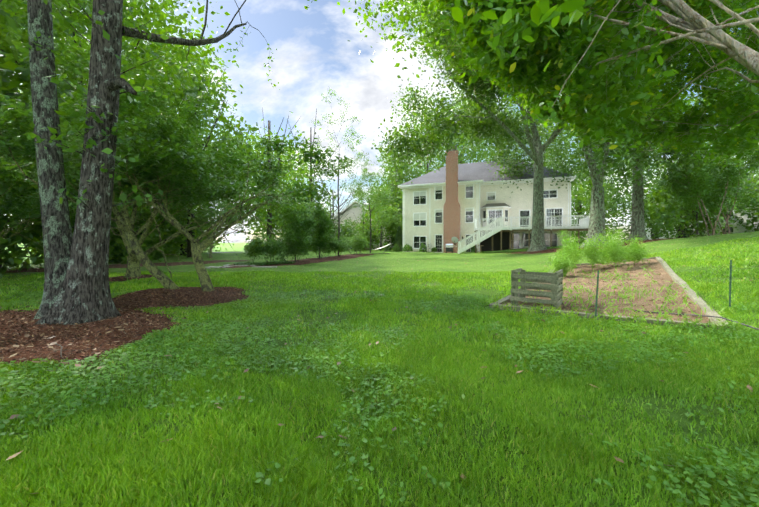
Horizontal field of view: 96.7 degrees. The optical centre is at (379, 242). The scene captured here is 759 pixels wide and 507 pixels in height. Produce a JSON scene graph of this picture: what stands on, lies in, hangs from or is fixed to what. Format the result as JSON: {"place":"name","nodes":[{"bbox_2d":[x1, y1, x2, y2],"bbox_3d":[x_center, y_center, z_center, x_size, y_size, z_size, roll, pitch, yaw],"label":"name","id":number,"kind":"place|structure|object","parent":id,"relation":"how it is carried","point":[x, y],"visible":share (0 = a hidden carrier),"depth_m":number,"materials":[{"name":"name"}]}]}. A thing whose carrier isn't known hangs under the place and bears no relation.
{"place":"outdoors","nodes":[
{"label":"outdoors","id":0,"kind":"place"},
{"bbox_2d":[0,156,76,257],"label":"dogwood tree","id":1,"kind":"object","parent":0,"point":[10,202],"depth_m":14.14,"materials":[{"name":"green plant"}]},
{"bbox_2d":[13,0,168,216],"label":"tree leaves","id":2,"kind":"object","parent":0,"point":[81,89],"visible":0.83,"depth_m":6.13,"materials":[{"name":"green plant"}]},
{"bbox_2d":[166,0,316,105],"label":"tree leaves","id":3,"kind":"object","parent":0,"point":[208,52],"visible":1,"depth_m":11.44,"materials":[{"name":"green plant"}]},
{"bbox_2d":[0,231,758,506],"bbox_3d":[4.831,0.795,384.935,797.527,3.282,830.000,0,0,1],"label":"lawn","id":4,"kind":"structure","parent":0,"point":[400,261],"depth_m":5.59,"materials":[{"name":"green plant"}]},
{"bbox_2d":[0,310,180,364],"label":"mulch bed","id":5,"kind":"object","parent":4,"relation":"on","point":[51,352],"visible":0.44,"depth_m":5.08,"materials":[{"name":"brown wood"}]},
{"bbox_2d":[34,343,75,361],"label":"fallen sticks","id":6,"kind":"object","parent":5,"relation":"on","point":[61,350],"visible":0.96,"depth_m":4.40,"materials":[{"name":"wood"}]},
{"bbox_2d":[0,306,208,370],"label":"fallen leaves","id":7,"kind":"object","parent":5,"relation":"on","point":[41,335],"visible":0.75,"depth_m":4.97,"materials":[{"name":"brown plant"}]},
{"bbox_2d":[0,0,236,318],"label":"oak tree","id":8,"kind":"object","parent":4,"relation":"on","point":[56,230],"depth_m":6.61,"materials":[{"name":"green plant"}]},
{"bbox_2d":[0,113,243,277],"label":"dogwood tree","id":9,"kind":"object","parent":4,"relation":"on","point":[133,266],"depth_m":13.24,"materials":[{"name":"plant"}]},
{"bbox_2d":[4,260,249,272],"bbox_3d":[-19.211,1.648,20.457,22.114,0.650,5.310,0,0,-20],"label":"mulch bed","id":10,"kind":"object","parent":4,"relation":"on","point":[110,266],"visible":0.54,"depth_m":21.12,"materials":[{"name":"brown wood"}]},
{"bbox_2d":[0,28,257,289],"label":"dogwood tree","id":11,"kind":"object","parent":4,"relation":"on","point":[9,121],"depth_m":9.19,"materials":[{"name":"green plant"}]},
{"bbox_2d":[109,275,152,281],"bbox_3d":[-9.997,1.414,13.395,1.897,0.124,1.925,0,0,1],"label":"mulch bed","id":12,"kind":"object","parent":4,"relation":"on","point":[111,280],"visible":0.27,"depth_m":13.03,"materials":[{"name":"brown wood"}]},
{"bbox_2d":[0,31,353,291],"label":"dogwood tree","id":13,"kind":"object","parent":4,"relation":"on","point":[276,147],"depth_m":9.18,"materials":[{"name":"green plant"}]},
{"bbox_2d":[113,288,249,309],"bbox_3d":[-5.256,1.436,9.090,3.762,0.233,3.612,0,0,1],"label":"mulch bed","id":14,"kind":"object","parent":4,"relation":"on","point":[163,302],"visible":0.27,"depth_m":8.26,"materials":[{"name":"brown wood"}]},
{"bbox_2d":[150,187,253,257],"bbox_3d":[-15.028,-1.725,30.210,8.059,7.024,10.914,0,0,1],"label":"dogwood tree","id":15,"kind":"object","parent":4,"relation":"on","point":[202,218],"depth_m":28.96,"materials":[{"name":"green plant"}]},
{"bbox_2d":[32,0,462,324],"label":"oak tree","id":16,"kind":"object","parent":4,"relation":"on","point":[84,295],"depth_m":6.19,"materials":[{"name":"grey plant"}]},
{"bbox_2d":[243,235,270,262],"bbox_3d":[-7.436,0.495,20.216,1.845,1.914,1.816,0,0,1],"label":"shrub","id":17,"kind":"object","parent":4,"relation":"on","point":[257,247],"depth_m":19.94,"materials":[{"name":"green plant"}]},
{"bbox_2d":[246,233,290,261],"bbox_3d":[-6.902,0.545,20.874,2.791,2.306,2.198,0,0,1],"label":"shrub","id":18,"kind":"object","parent":4,"relation":"on","point":[277,245],"depth_m":20.71,"materials":[{"name":"green plant"}]},
{"bbox_2d":[220,254,373,267],"bbox_3d":[-4.354,1.330,27.490,4.171,0.271,19.802,0,0,21],"label":"mulch bed","id":19,"kind":"object","parent":4,"relation":"on","point":[315,260],"visible":0.52,"depth_m":24.41,"materials":[{"name":"brown wood"}]},
{"bbox_2d":[206,264,276,268],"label":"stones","id":20,"kind":"object","parent":19,"relation":"on","point":[209,267],"visible":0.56,"depth_m":18.94,"materials":[{"name":"grey stone"}]},
{"bbox_2d":[233,261,294,265],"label":"ground cover shrub","id":21,"kind":"object","parent":19,"relation":"on","point":[263,263],"visible":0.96,"depth_m":20.08,"materials":[{"name":"green plant"}]},
{"bbox_2d":[268,235,307,260],"bbox_3d":[-6.006,0.479,22.358,3.310,2.033,2.039,0,0,-30],"label":"shrub","id":22,"kind":"object","parent":19,"relation":"on","point":[295,251],"depth_m":22.41,"materials":[{"name":"green plant"}]},
{"bbox_2d":[281,233,313,260],"bbox_3d":[-5.765,0.348,23.311,2.417,2.195,2.974,0,0,1],"label":"shrub","id":23,"kind":"object","parent":19,"relation":"on","point":[304,241],"depth_m":22.71,"materials":[{"name":"green plant"}]},
{"bbox_2d":[279,199,318,261],"bbox_3d":[-5.470,-0.748,22.504,2.778,4.526,2.780,0,0,1],"label":"slender tree","id":24,"kind":"object","parent":4,"relation":"on","point":[290,232],"depth_m":22.33,"materials":[{"name":"green plant"}]},
{"bbox_2d":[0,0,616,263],"bbox_3d":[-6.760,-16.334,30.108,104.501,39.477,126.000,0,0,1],"label":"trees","id":25,"kind":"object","parent":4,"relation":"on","point":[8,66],"visible":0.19,"depth_m":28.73,"materials":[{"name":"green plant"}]},
{"bbox_2d":[307,232,333,258],"bbox_3d":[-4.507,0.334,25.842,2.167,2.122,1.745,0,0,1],"label":"shrub","id":26,"kind":"object","parent":4,"relation":"on","point":[321,244],"depth_m":25.62,"materials":[{"name":"green plant"}]},
{"bbox_2d":[306,201,335,258],"bbox_3d":[-4.591,-0.897,25.956,2.109,4.667,2.870,0,0,36],"label":"slender tree","id":27,"kind":"object","parent":4,"relation":"on","point":[320,215],"depth_m":25.61,"materials":[{"name":"green plant"}]},
{"bbox_2d":[324,234,339,257],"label":"shrub","id":28,"kind":"object","parent":4,"relation":"on","point":[333,239],"depth_m":28.32,"materials":[{"name":"green plant"}]},
{"bbox_2d":[0,238,677,368],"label":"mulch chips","id":29,"kind":"object","parent":4,"relation":"on","point":[135,293],"visible":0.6,"depth_m":6.08,"materials":[{"name":"brown wood"}]},
{"bbox_2d":[331,234,352,256],"bbox_3d":[-3.580,0.347,29.196,2.493,2.067,3.008,0,0,1],"label":"shrub","id":30,"kind":"object","parent":4,"relation":"on","point":[342,244],"depth_m":28.77,"materials":[{"name":"green plant"}]},
{"bbox_2d":[294,89,394,255],"bbox_3d":[-3.243,-6.493,32.235,9.317,15.815,8.536,0,0,1],"label":"slender tree","id":31,"kind":"object","parent":4,"relation":"on","point":[359,190],"depth_m":30.50,"materials":[{"name":"green plant"}]},
{"bbox_2d":[341,234,362,254],"bbox_3d":[-2.483,0.243,32.104,2.597,2.193,1.888,0,0,31],"label":"shrub","id":32,"kind":"object","parent":4,"relation":"on","point":[358,246],"depth_m":31.71,"materials":[{"name":"green plant"}]},
{"bbox_2d":[0,182,704,267],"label":"trees","id":33,"kind":"object","parent":4,"relation":"on","point":[696,216],"visible":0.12,"depth_m":47.10,"materials":[{"name":"green plant"}]},
{"bbox_2d":[344,233,368,254],"bbox_3d":[-2.671,0.211,32.463,3.047,2.286,2.059,0,0,25],"label":"shrub","id":34,"kind":"object","parent":4,"relation":"on","point":[355,241],"depth_m":32.20,"materials":[{"name":"green plant"}]},
{"bbox_2d":[348,234,366,253],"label":"shrub","id":35,"kind":"object","parent":4,"relation":"on","point":[359,244],"depth_m":34.36,"materials":[{"name":"green plant"}]},
{"bbox_2d":[358,240,368,253],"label":"shrub","id":36,"kind":"object","parent":4,"relation":"on","point":[364,249],"depth_m":35.89,"materials":[{"name":"green plant"}]},
{"bbox_2d":[333,201,393,248],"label":"neighbour house","id":37,"kind":"structure","parent":4,"relation":"on","point":[357,211],"depth_m":55.16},
{"bbox_2d":[346,167,395,252],"bbox_3d":[-0.825,-3.600,38.841,5.891,9.916,5.459,0,0,1],"label":"slender tree","id":38,"kind":"object","parent":4,"relation":"on","point":[383,196],"depth_m":38.73,"materials":[{"name":"green plant"}]},
{"bbox_2d":[365,243,391,253],"bbox_3d":[-0.712,0.669,35.479,4.332,1.156,1.240,0,0,-19],"label":"hammock","id":39,"kind":"object","parent":4,"relation":"on","point":[382,247],"visible":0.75,"depth_m":35.87,"materials":[{"name":"white fabric"}]},
{"bbox_2d":[0,102,758,276],"bbox_3d":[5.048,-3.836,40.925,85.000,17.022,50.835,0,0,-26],"label":"understory leaves","id":40,"kind":"object","parent":4,"relation":"on","point":[7,260],"visible":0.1,"depth_m":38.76,"materials":[{"name":"green plant"}]},
{"bbox_2d":[0,0,758,257],"bbox_3d":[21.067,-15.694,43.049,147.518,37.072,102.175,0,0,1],"label":"trees","id":41,"kind":"object","parent":4,"relation":"on","point":[661,197],"visible":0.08,"depth_m":42.78,"materials":[{"name":"green plant"}]},
{"bbox_2d":[6,231,755,493],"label":"fallen leaves","id":42,"kind":"object","parent":4,"relation":"on","point":[749,387],"visible":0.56,"depth_m":4.92,"materials":[{"name":"brown plant"}]},
{"bbox_2d":[7,305,758,506],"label":"broadleaf weeds","id":43,"kind":"object","parent":4,"relation":"on","point":[424,468],"depth_m":3.65,"materials":[{"name":"green plant"}]},
{"bbox_2d":[381,242,390,250],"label":"foundation shrub","id":44,"kind":"object","parent":4,"relation":"on","point":[389,248],"depth_m":43.75,"materials":[{"name":"green plant"}]},
{"bbox_2d":[393,244,399,251],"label":"foundation shrub","id":45,"kind":"object","parent":4,"relation":"on","point":[396,246],"depth_m":42.31,"materials":[{"name":"green plant"}]},
{"bbox_2d":[394,226,402,251],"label":"foundation shrub","id":46,"kind":"object","parent":4,"relation":"on","point":[399,238],"depth_m":44.31,"materials":[{"name":"green plant"}]},
{"bbox_2d":[402,243,412,251],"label":"foundation shrub","id":47,"kind":"object","parent":4,"relation":"on","point":[408,247],"depth_m":41.63,"materials":[{"name":"green plant"}]},
{"bbox_2d":[419,243,425,251],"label":"foundation shrub","id":48,"kind":"object","parent":4,"relation":"on","point":[422,246],"depth_m":40.94,"materials":[{"name":"green plant"}]},
{"bbox_2d":[446,244,453,252],"bbox_3d":[8.031,0.712,38.683,1.660,1.070,0.605,0,0,22],"label":"grill","id":49,"kind":"object","parent":4,"relation":"on","point":[449,247],"visible":1,"depth_m":38.45,"materials":[{"name":"silver metal"}]},
{"bbox_2d":[398,146,589,253],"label":"house","id":50,"kind":"structure","parent":4,"relation":"on","point":[494,216],"depth_m":39.68,"materials":[{"name":"beige paint"}]},
{"bbox_2d":[451,237,457,244],"bbox_3d":[8.837,-0.179,39.574,0.739,0.947,0.572,0,0,0],"label":"satellite dish","id":51,"kind":"object","parent":50,"relation":"attached to","point":[454,240],"visible":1,"depth_m":39.53,"materials":[{"name":"grey metal"}]},
{"bbox_2d":[398,176,575,251],"bbox_3d":[11.715,-2.946,39.397,19.878,8.380,1.260,0,0,19],"label":"gutter","id":52,"kind":"object","parent":50,"relation":"attached to","point":[476,181],"visible":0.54,"depth_m":39.44,"materials":[{"name":"white metal"}]},
{"bbox_2d":[480,244,581,252],"bbox_3d":[16.019,0.600,33.653,11.764,1.118,4.729,0,0,18],"label":"bed ground cover","id":53,"kind":"object","parent":4,"relation":"on","point":[514,250],"visible":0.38,"depth_m":33.40,"materials":[{"name":"plant"}]},
{"bbox_2d":[371,0,758,251],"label":"tree","id":54,"kind":"object","parent":4,"relation":"on","point":[434,127],"depth_m":30.73,"materials":[{"name":"green plant"}]},
{"bbox_2d":[517,239,663,253],"bbox_3d":[17.772,0.418,27.541,11.818,1.305,11.486,0,0,1],"label":"mulch bed","id":55,"kind":"object","parent":4,"relation":"on","point":[562,251],"visible":0.15,"depth_m":27.20,"materials":[{"name":"brown wood"}]},
{"bbox_2d":[429,1,758,247],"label":"oak tree","id":56,"kind":"object","parent":4,"relation":"on","point":[633,163],"depth_m":25.06,"materials":[{"name":"green plant"}]},
{"bbox_2d":[454,1,758,241],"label":"oak tree","id":57,"kind":"object","parent":4,"relation":"on","point":[514,129],"depth_m":34.02,"materials":[{"name":"green plant"}]},
{"bbox_2d":[503,259,711,322],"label":"garden bed soil","id":58,"kind":"structure","parent":4,"relation":"on","point":[662,273],"depth_m":9.04,"materials":[{"name":"brown soil"}]},
{"bbox_2d":[510,268,562,309],"bbox_3d":[3.735,1.090,7.978,1.008,0.882,0.996,0,0,35],"label":"compost bin","id":59,"kind":"object","parent":58,"relation":"on","point":[555,287],"visible":0.92,"depth_m":7.73,"materials":[{"name":"grey wood"}]},
{"bbox_2d":[542,227,652,276],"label":"asparagus plants","id":60,"kind":"object","parent":58,"relation":"on","point":[617,254],"visible":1,"depth_m":13.34,"materials":[{"name":"green plant"}]},
{"bbox_2d":[563,235,638,271],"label":"tall weed stems","id":61,"kind":"object","parent":58,"relation":"on","point":[596,256],"visible":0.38,"depth_m":13.78,"materials":[{"name":"green plant"}]},
{"bbox_2d":[568,272,658,281],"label":"garden weeds","id":62,"kind":"object","parent":58,"relation":"on","point":[617,275],"visible":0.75,"depth_m":11.41,"materials":[{"name":"green plant"}]},
{"bbox_2d":[526,260,711,319],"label":"weeds","id":63,"kind":"object","parent":58,"relation":"on","point":[631,292],"visible":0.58,"depth_m":7.91,"materials":[{"name":"green plant"}]},
{"bbox_2d":[635,310,758,329],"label":"hose","id":64,"kind":"object","parent":58,"relation":"on","point":[705,316],"visible":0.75,"depth_m":5.96,"materials":[{"name":"black rubber"}]},
{"bbox_2d":[489,256,732,331],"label":"garden bed timbers","id":65,"kind":"object","parent":4,"relation":"on","point":[689,291],"visible":0.42,"depth_m":7.11,"materials":[{"name":"beige wood"}]},
{"bbox_2d":[482,256,746,331],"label":"grass tufts","id":66,"kind":"object","parent":4,"relation":"on","point":[719,312],"visible":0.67,"depth_m":6.29,"materials":[{"name":"green plant"}]},
{"bbox_2d":[595,260,731,317],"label":"metal stakes","id":67,"kind":"object","parent":4,"relation":"on","point":[730,279],"visible":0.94,"depth_m":6.58,"materials":[{"name":"green metal"}]},
{"bbox_2d":[630,177,758,239],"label":"shrubs","id":68,"kind":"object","parent":4,"relation":"on","point":[740,228],"depth_m":43.42,"materials":[{"name":"green plant"}]},
{"bbox_2d":[646,148,746,235],"bbox_3d":[22.017,-3.715,23.783,6.969,6.759,4.460,0,0,-27],"label":"crape tree","id":69,"kind":"object","parent":4,"relation":"on","point":[675,186],"depth_m":23.19,"materials":[{"name":"green plant"}]},
{"bbox_2d":[654,145,758,233],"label":"crape tree","id":70,"kind":"object","parent":4,"relation":"on","point":[750,169],"depth_m":25.46,"materials":[{"name":"green plant"}]},
{"bbox_2d":[0,0,758,242],"label":"sky","id":71,"kind":"structure","parent":0,"point":[313,56],"materials":[{"name":"white"}]},
{"bbox_2d":[420,0,758,177],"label":"crape myrtle tree","id":72,"kind":"object","parent":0,"point":[521,52],"depth_m":4.65,"materials":[{"name":"green plant"}]}
]}

